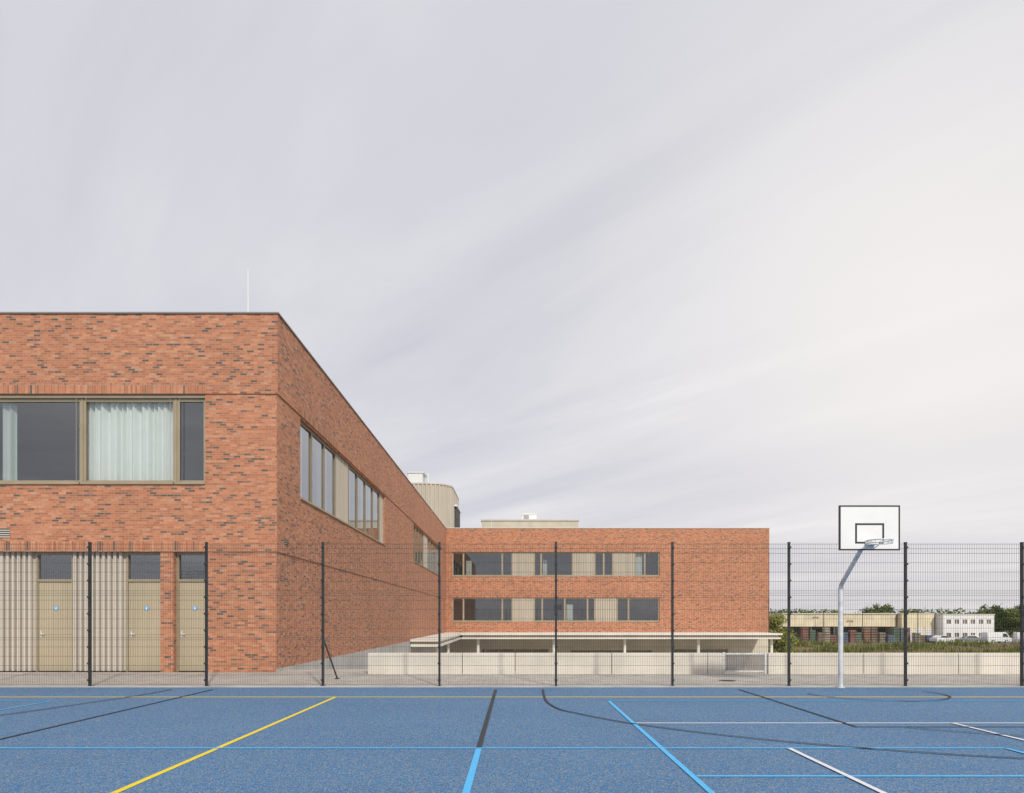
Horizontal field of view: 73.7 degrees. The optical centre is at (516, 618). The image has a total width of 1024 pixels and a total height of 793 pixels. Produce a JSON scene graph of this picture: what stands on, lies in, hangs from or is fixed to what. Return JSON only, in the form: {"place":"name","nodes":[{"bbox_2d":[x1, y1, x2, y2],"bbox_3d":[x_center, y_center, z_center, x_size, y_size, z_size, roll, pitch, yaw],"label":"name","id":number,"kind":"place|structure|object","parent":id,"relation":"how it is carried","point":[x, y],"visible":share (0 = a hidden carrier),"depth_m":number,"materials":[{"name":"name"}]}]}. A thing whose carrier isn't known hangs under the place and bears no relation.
{"place":"outdoors","nodes":[
{"label":"outdoors","id":0,"kind":"place"},
{"bbox_2d":[0,669,1019,685],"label":"pavement","id":1,"kind":"structure","parent":0,"point":[313,677],"depth_m":16.31,"materials":[{"name":"grey concrete"}]},
{"bbox_2d":[0,542,1023,685],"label":"fence","id":2,"kind":"object","parent":1,"relation":"on","point":[440,609],"visible":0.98,"depth_m":14.60,"materials":[{"name":"metal"}]},
{"bbox_2d":[368,653,722,673],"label":"concrete wall","id":3,"kind":"structure","parent":1,"relation":"on","point":[566,658],"depth_m":17.90,"materials":[{"name":"grey concrete"}]},
{"bbox_2d":[722,652,766,673],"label":"small football goal","id":4,"kind":"structure","parent":3,"relation":"attached to","point":[748,658],"depth_m":17.97,"materials":[{"name":"metal"}]},
{"bbox_2d":[767,653,1019,673],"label":"concrete wall","id":5,"kind":"structure","parent":1,"relation":"on","point":[936,658],"depth_m":17.90,"materials":[{"name":"grey concrete"}]},
{"bbox_2d":[0,687,1023,792],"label":"sports court","id":6,"kind":"object","parent":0,"point":[407,716],"visible":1,"depth_m":8.22,"materials":[{"name":"blue rubber"}]},
{"bbox_2d":[2,689,170,714],"bbox_3d":[-7.550,1.441,11.395,0.286,0.001,5.212,0,0,14],"label":"black court arc","id":7,"kind":"object","parent":6,"relation":"on","point":[87,702],"visible":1,"depth_m":11.59,"materials":[{"name":"black paint"}]},
{"bbox_2d":[0,689,212,738],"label":"black court line","id":8,"kind":"object","parent":6,"relation":"on","point":[96,716],"visible":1,"depth_m":9.97,"materials":[{"name":"black paint"}]},
{"bbox_2d":[111,697,335,792],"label":"yellow court line","id":9,"kind":"object","parent":6,"relation":"on","point":[169,768],"visible":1,"depth_m":7.34,"materials":[{"name":"yellow paint"}]},
{"bbox_2d":[462,749,480,792],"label":"light blue court line","id":10,"kind":"object","parent":6,"relation":"on","point":[470,777],"visible":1,"depth_m":6.44,"materials":[{"name":"blue paint"}]},
{"bbox_2d":[477,689,496,746],"bbox_3d":[-0.420,1.447,10.820,0.060,0.001,6.260,0,0,0],"label":"black court line","id":11,"kind":"object","parent":6,"relation":"on","point":[482,735],"visible":1,"depth_m":9.51,"materials":[{"name":"black paint"}]},
{"bbox_2d":[0,747,1002,747],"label":"light blue court line","id":12,"kind":"object","parent":6,"relation":"on","point":[497,747],"visible":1,"depth_m":7.67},
{"bbox_2d":[608,701,714,792],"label":"light blue court line","id":13,"kind":"object","parent":6,"relation":"on","point":[689,772],"visible":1,"depth_m":7.22,"materials":[{"name":"blue paint"}]},
{"bbox_2d":[542,689,1022,757],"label":"black court arc","id":14,"kind":"object","parent":6,"relation":"on","point":[544,696],"visible":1,"depth_m":8.21,"materials":[{"name":"black paint"}]},
{"bbox_2d":[739,689,854,725],"bbox_3d":[4.550,1.443,11.555,0.040,0.001,4.790,0,0,0],"label":"black court line","id":15,"kind":"object","parent":6,"relation":"on","point":[800,708],"visible":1,"depth_m":10.84,"materials":[{"name":"black paint"}]},
{"bbox_2d":[788,748,886,792],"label":"white court line","id":16,"kind":"object","parent":6,"relation":"on","point":[843,773],"visible":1,"depth_m":6.40,"materials":[{"name":"white paint"}]},
{"bbox_2d":[696,775,1023,776],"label":"light blue court line","id":17,"kind":"object","parent":6,"relation":"on","point":[860,775],"visible":1,"depth_m":6.30,"materials":[{"name":"blue paint"}]},
{"bbox_2d":[836,505,899,687],"bbox_3d":[6.840,-0.386,13.601,1.028,3.682,1.518,0,0,-32],"label":"basketball hoop","id":18,"kind":"object","parent":6,"relation":"on","point":[861,528],"visible":1,"depth_m":13.42,"materials":[{"name":"metal"}]},
{"bbox_2d":[808,691,950,700],"bbox_3d":[6.985,1.441,12.695,2.576,0.001,1.453,0,0,-10],"label":"black court arc","id":19,"kind":"object","parent":6,"relation":"on","point":[898,700],"visible":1,"depth_m":12.31,"materials":[{"name":"black paint"}]},
{"bbox_2d":[854,726,1023,726],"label":"black court line","id":20,"kind":"object","parent":6,"relation":"on","point":[938,726],"visible":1,"depth_m":9.13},
{"bbox_2d":[913,727,1023,735],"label":"black court arc","id":21,"kind":"object","parent":6,"relation":"on","point":[965,731],"visible":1,"depth_m":8.70,"materials":[{"name":"black paint"}]},
{"bbox_2d":[953,723,1023,739],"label":"white court line","id":22,"kind":"object","parent":6,"relation":"on","point":[989,731],"visible":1,"depth_m":8.73,"materials":[{"name":"white paint"}]},
{"bbox_2d":[0,0,1023,613],"label":"sky","id":23,"kind":"structure","parent":0,"point":[618,263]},
{"bbox_2d":[725,672,763,673],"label":"school yard","id":24,"kind":"structure","parent":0,"point":[744,672],"depth_m":59.43,"materials":[{"name":"grey concrete"}]},
{"bbox_2d":[410,528,782,669],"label":"brick school building","id":25,"kind":"structure","parent":24,"relation":"on","point":[541,567],"depth_m":63.20,"materials":[{"name":"red brick"},{"name":"bronze aluminium"},{"name":"glass"}]},
{"bbox_2d":[452,552,512,576],"bbox_3d":[-3.135,-5.024,63.243,5.630,2.287,0.235,0,0,0],"label":"window","id":26,"kind":"structure","parent":25,"relation":"in","point":[453,575],"depth_m":63.27,"materials":[{"name":"brown metal"}]},
{"bbox_2d":[452,597,512,621],"bbox_3d":[-3.135,-0.840,63.345,5.614,2.254,0.090,0,0,0],"label":"window","id":27,"kind":"structure","parent":25,"relation":"in","point":[453,598],"depth_m":63.30,"materials":[{"name":"brown metal"}]},
{"bbox_2d":[482,649,548,652],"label":"window","id":28,"kind":"structure","parent":25,"relation":"in","point":[482,649],"depth_m":63.32,"materials":[{"name":"brown metal"}]},
{"bbox_2d":[481,519,578,527],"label":"rooftop structure","id":29,"kind":"object","parent":25,"relation":"on","point":[534,523],"visible":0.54,"depth_m":75.00,"materials":[{"name":"metal"}]},
{"bbox_2d":[522,513,536,518],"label":"air conditioning unit","id":30,"kind":"object","parent":29,"relation":"on","point":[529,515],"visible":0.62,"depth_m":76.00,"materials":[{"name":"white metal"}]},
{"bbox_2d":[534,552,572,576],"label":"window","id":31,"kind":"structure","parent":25,"relation":"in","point":[540,575],"depth_m":63.27,"materials":[{"name":"brown metal"}]},
{"bbox_2d":[534,597,595,621],"bbox_3d":[4.470,-0.840,63.345,5.744,2.254,0.090,0,0,0],"label":"window","id":32,"kind":"structure","parent":25,"relation":"in","point":[541,598],"depth_m":63.30,"materials":[{"name":"brown metal"}]},
{"bbox_2d":[594,552,613,576],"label":"window","id":33,"kind":"structure","parent":25,"relation":"in","point":[603,575],"depth_m":63.27,"materials":[{"name":"brown metal"}]},
{"bbox_2d":[570,650,651,652],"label":"window","id":34,"kind":"structure","parent":25,"relation":"in","point":[570,650],"depth_m":63.32,"materials":[{"name":"brown metal"}]},
{"bbox_2d":[616,597,659,621],"bbox_3d":[11.280,-0.840,63.345,4.004,2.254,0.090,0,0,0],"label":"window","id":35,"kind":"structure","parent":25,"relation":"in","point":[617,598],"depth_m":63.30,"materials":[{"name":"brown metal"}]},
{"bbox_2d":[634,552,659,576],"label":"window","id":36,"kind":"structure","parent":25,"relation":"in","point":[644,575],"depth_m":63.27,"materials":[{"name":"brown metal"}]},
{"bbox_2d":[674,649,727,652],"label":"window","id":37,"kind":"structure","parent":25,"relation":"in","point":[674,649],"depth_m":63.32,"materials":[{"name":"brown metal"}]},
{"bbox_2d":[769,613,897,640],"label":"warehouse","id":38,"kind":"structure","parent":0,"point":[846,621],"depth_m":142.00,"materials":[{"name":"metal"}]},
{"bbox_2d":[776,638,1019,652],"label":"meadow grass","id":39,"kind":"structure","parent":0,"point":[955,646],"depth_m":102.17,"materials":[{"name":"green plant"}]},
{"bbox_2d":[810,638,1017,643],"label":"industrial yard","id":40,"kind":"structure","parent":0,"point":[937,642],"depth_m":135.58,"materials":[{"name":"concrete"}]},
{"bbox_2d":[802,627,807,641],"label":"crate stack","id":41,"kind":"object","parent":40,"relation":"on","point":[804,631],"visible":0.8,"depth_m":135.86,"materials":[{"name":"plastic"}]},
{"bbox_2d":[809,630,814,640],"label":"crate stack","id":42,"kind":"object","parent":40,"relation":"on","point":[811,633],"visible":0.59,"depth_m":135.66,"materials":[{"name":"plastic"}]},
{"bbox_2d":[816,633,823,642],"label":"crate stack","id":43,"kind":"object","parent":40,"relation":"on","point":[818,635],"visible":0.55,"depth_m":134.86,"materials":[{"name":"plastic"}]},
{"bbox_2d":[823,628,828,641],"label":"crate stack","id":44,"kind":"object","parent":40,"relation":"on","point":[826,634],"visible":0.62,"depth_m":135.21,"materials":[{"name":"plastic"}]},
{"bbox_2d":[830,635,835,641],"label":"crate stack","id":45,"kind":"object","parent":40,"relation":"on","point":[831,639],"visible":0.59,"depth_m":135.39,"materials":[{"name":"plastic"}]},
{"bbox_2d":[844,632,848,641],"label":"crate stack","id":46,"kind":"object","parent":40,"relation":"on","point":[846,635],"visible":0.61,"depth_m":135.87,"materials":[{"name":"plastic"}]},
{"bbox_2d":[848,630,855,642],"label":"crate stack","id":47,"kind":"object","parent":40,"relation":"on","point":[853,639],"visible":0.63,"depth_m":135.29,"materials":[{"name":"plastic"}]},
{"bbox_2d":[854,632,861,641],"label":"crate stack","id":48,"kind":"object","parent":40,"relation":"on","point":[860,635],"visible":0.58,"depth_m":135.76,"materials":[{"name":"plastic"}]},
{"bbox_2d":[862,628,869,642],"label":"crate stack","id":49,"kind":"object","parent":40,"relation":"on","point":[867,630],"visible":0.61,"depth_m":135.20,"materials":[{"name":"plastic"}]},
{"bbox_2d":[869,627,876,641],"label":"crate stack","id":50,"kind":"object","parent":40,"relation":"on","point":[874,631],"visible":0.69,"depth_m":136.05,"materials":[{"name":"plastic"}]},
{"bbox_2d":[877,632,884,642],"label":"crate stack","id":51,"kind":"object","parent":40,"relation":"on","point":[881,634],"visible":0.76,"depth_m":135.48,"materials":[{"name":"plastic"}]},
{"bbox_2d":[886,635,893,642],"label":"crate stack","id":52,"kind":"object","parent":40,"relation":"on","point":[888,640],"visible":0.5,"depth_m":134.76,"materials":[{"name":"plastic"}]},
{"bbox_2d":[891,628,898,642],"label":"crate stack","id":53,"kind":"object","parent":40,"relation":"on","point":[896,634],"visible":0.68,"depth_m":135.25,"materials":[{"name":"plastic"}]},
{"bbox_2d":[900,628,903,642],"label":"crate stack","id":54,"kind":"object","parent":40,"relation":"on","point":[901,635],"visible":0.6,"depth_m":135.16,"materials":[{"name":"plastic"}]},
{"bbox_2d":[902,627,909,641],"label":"crate stack","id":55,"kind":"object","parent":40,"relation":"on","point":[908,634],"visible":0.46,"depth_m":136.20,"materials":[{"name":"plastic"}]},
{"bbox_2d":[886,613,934,641],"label":"storage hall","id":56,"kind":"structure","parent":40,"relation":"on","point":[925,623],"depth_m":140.50,"materials":[{"name":"metal"}]},
{"bbox_2d":[916,628,922,634],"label":"roller door","id":57,"kind":"structure","parent":56,"relation":"in","point":[920,630],"depth_m":140.44,"materials":[{"name":"white metal"}]},
{"bbox_2d":[925,628,932,636],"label":"roller door","id":58,"kind":"structure","parent":56,"relation":"in","point":[928,631],"depth_m":140.44,"materials":[{"name":"white metal"}]},
{"bbox_2d":[912,633,920,642],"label":"crate stack","id":59,"kind":"object","parent":40,"relation":"on","point":[915,639],"visible":0.65,"depth_m":134.77,"materials":[{"name":"plastic"}]},
{"bbox_2d":[917,610,917,642],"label":"yard light mast","id":60,"kind":"object","parent":40,"relation":"on","point":[917,626],"visible":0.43,"depth_m":133.98,"materials":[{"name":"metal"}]},
{"bbox_2d":[925,635,931,642],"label":"crate stack","id":61,"kind":"object","parent":40,"relation":"on","point":[926,640],"visible":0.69,"depth_m":135.46,"materials":[{"name":"plastic"}]},
{"bbox_2d":[929,635,953,642],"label":"parked car","id":62,"kind":"object","parent":40,"relation":"on","point":[932,640],"visible":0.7,"depth_m":133.28,"materials":[{"name":"white metal"}]},
{"bbox_2d":[954,635,982,641],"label":"parked car","id":63,"kind":"object","parent":40,"relation":"on","point":[958,639],"visible":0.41,"depth_m":132.70,"materials":[{"name":"grey metal"}]},
{"bbox_2d":[982,632,1011,642],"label":"parked van","id":64,"kind":"object","parent":40,"relation":"on","point":[998,634],"visible":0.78,"depth_m":132.22,"materials":[{"name":"white metal"}]},
{"bbox_2d":[986,610,1018,632],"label":"tree","id":65,"kind":"object","parent":40,"relation":"on","point":[998,621],"visible":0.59,"depth_m":170.54,"materials":[{"name":"green plant"}]},
{"bbox_2d":[997,610,1018,636],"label":"tree","id":66,"kind":"object","parent":40,"relation":"on","point":[1011,630],"visible":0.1,"depth_m":175.39,"materials":[{"name":"green plant"}]},
{"bbox_2d":[1001,607,1019,631],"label":"tree","id":67,"kind":"object","parent":40,"relation":"on","point":[1018,621],"visible":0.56,"depth_m":169.82,"materials":[{"name":"green plant"}]},
{"bbox_2d":[1013,632,1019,640],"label":"parked van","id":68,"kind":"object","parent":40,"relation":"on","point":[1014,634],"visible":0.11,"depth_m":132.43,"materials":[{"name":"white metal"}]},
{"bbox_2d":[934,614,994,641],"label":"office building","id":69,"kind":"structure","parent":0,"point":[951,625],"depth_m":138.00,"materials":[{"name":"metal"}]},
{"label":"ground","id":70,"kind":"structure","parent":0,"visible":0},
{"bbox_2d":[0,312,445,671],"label":"brick school building","id":71,"kind":"structure","parent":70,"relation":"on","point":[126,432],"depth_m":18.72,"materials":[{"name":"red brick"},{"name":"grey concrete"},{"name":"metal"}]},
{"bbox_2d":[0,399,80,483],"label":"window","id":72,"kind":"structure","parent":71,"relation":"in","point":[10,411],"depth_m":18.85,"materials":[{"name":"brown metal"}]},
{"bbox_2d":[36,552,73,671],"bbox_3d":[-12.685,-0.184,18.797,1.050,3.278,0.165,0,0,0],"label":"door","id":73,"kind":"structure","parent":71,"relation":"in","point":[42,584],"depth_m":18.79,"materials":[{"name":"brown metal"}]},
{"bbox_2d":[79,399,174,483],"bbox_3d":[-10.585,-4.836,18.740,2.590,2.372,0.430,0,0,0],"label":"window","id":74,"kind":"structure","parent":71,"relation":"in","point":[128,440],"depth_m":18.86,"materials":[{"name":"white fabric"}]},
{"bbox_2d":[126,552,159,671],"bbox_3d":[-10.220,-0.184,18.797,1.020,3.278,0.165,0,0,0],"label":"door","id":75,"kind":"structure","parent":71,"relation":"in","point":[133,618],"depth_m":18.79,"materials":[{"name":"brown metal"}]},
{"bbox_2d":[173,399,204,483],"bbox_3d":[-8.884,-4.836,18.642,0.853,2.372,0.235,0,0,0],"label":"window","id":76,"kind":"structure","parent":71,"relation":"in","point":[181,400],"depth_m":18.67,"materials":[{"name":"brown metal"}]},
{"bbox_2d":[176,552,204,671],"bbox_3d":[-8.888,-0.184,18.797,0.905,3.278,0.165,0,0,0],"label":"door","id":77,"kind":"structure","parent":71,"relation":"in","point":[180,584],"depth_m":18.79,"materials":[{"name":"brown metal"}]},
{"bbox_2d":[300,421,338,519],"bbox_3d":[-6.679,-4.823,22.735,0.428,2.447,4.350,0,0,0],"label":"window","id":78,"kind":"structure","parent":71,"relation":"in","point":[326,457],"depth_m":23.60,"materials":[{"name":"grey glass"}]},
{"bbox_2d":[348,465,381,543],"bbox_3d":[-6.573,-4.823,29.850,0.215,2.447,6.120,0,0,0],"label":"window","id":79,"kind":"structure","parent":71,"relation":"in","point":[363,500],"depth_m":29.66,"materials":[{"name":"grey glass"}]},
{"bbox_2d":[414,525,424,567],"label":"window","id":80,"kind":"structure","parent":71,"relation":"in","point":[418,535],"depth_m":46.11,"materials":[{"name":"grey glass"}]},
{"bbox_2d":[427,537,437,574],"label":"window","id":81,"kind":"structure","parent":71,"relation":"in","point":[430,544],"depth_m":54.08,"materials":[{"name":"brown glass"}]},
{"bbox_2d":[411,482,460,527],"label":"rooftop plant room","id":82,"kind":"object","parent":71,"relation":"on","point":[441,500],"visible":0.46,"depth_m":65.49,"materials":[{"name":"metal"}]},
{"bbox_2d":[407,472,428,481],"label":"ventilation unit","id":83,"kind":"object","parent":82,"relation":"on","point":[416,476],"visible":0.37,"depth_m":67.00,"materials":[{"name":"metal"}]},
{"bbox_2d":[0,686,1023,686],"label":"kerb","id":84,"kind":"structure","parent":70,"relation":"on","point":[510,686],"depth_m":14.45,"materials":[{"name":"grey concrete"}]},
{"bbox_2d":[768,612,800,652],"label":"tree","id":85,"kind":"object","parent":70,"relation":"on","point":[777,626],"visible":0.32,"depth_m":69.27,"materials":[{"name":"green plant"}]},
{"bbox_2d":[768,627,800,652],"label":"tree","id":86,"kind":"object","parent":70,"relation":"on","point":[796,640],"visible":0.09,"depth_m":77.90,"materials":[{"name":"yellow plant"}]},
{"bbox_2d":[769,607,966,628],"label":"woodland","id":87,"kind":"object","parent":70,"relation":"on","point":[949,612],"visible":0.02,"depth_m":301.60,"materials":[{"name":"green plant"}]},
{"bbox_2d":[858,605,887,612],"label":"tree","id":88,"kind":"object","parent":70,"relation":"on","point":[867,611],"visible":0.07,"depth_m":190.51,"materials":[{"name":"green plant"}]},
{"bbox_2d":[869,603,894,612],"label":"tree","id":89,"kind":"object","parent":70,"relation":"on","point":[883,607],"visible":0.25,"depth_m":200.46,"materials":[{"name":"green plant"}]},
{"bbox_2d":[896,608,922,612],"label":"tree","id":90,"kind":"object","parent":70,"relation":"on","point":[908,611],"visible":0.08,"depth_m":188.81,"materials":[{"name":"green plant"}]},
{"bbox_2d":[968,608,994,620],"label":"tree","id":91,"kind":"object","parent":70,"relation":"on","point":[983,612],"visible":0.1,"depth_m":176.37,"materials":[{"name":"green plant"}]},
{"bbox_2d":[980,604,1005,622],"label":"tree","id":92,"kind":"object","parent":70,"relation":"on","point":[993,607],"visible":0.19,"depth_m":178.61,"materials":[{"name":"green plant"}]}
]}

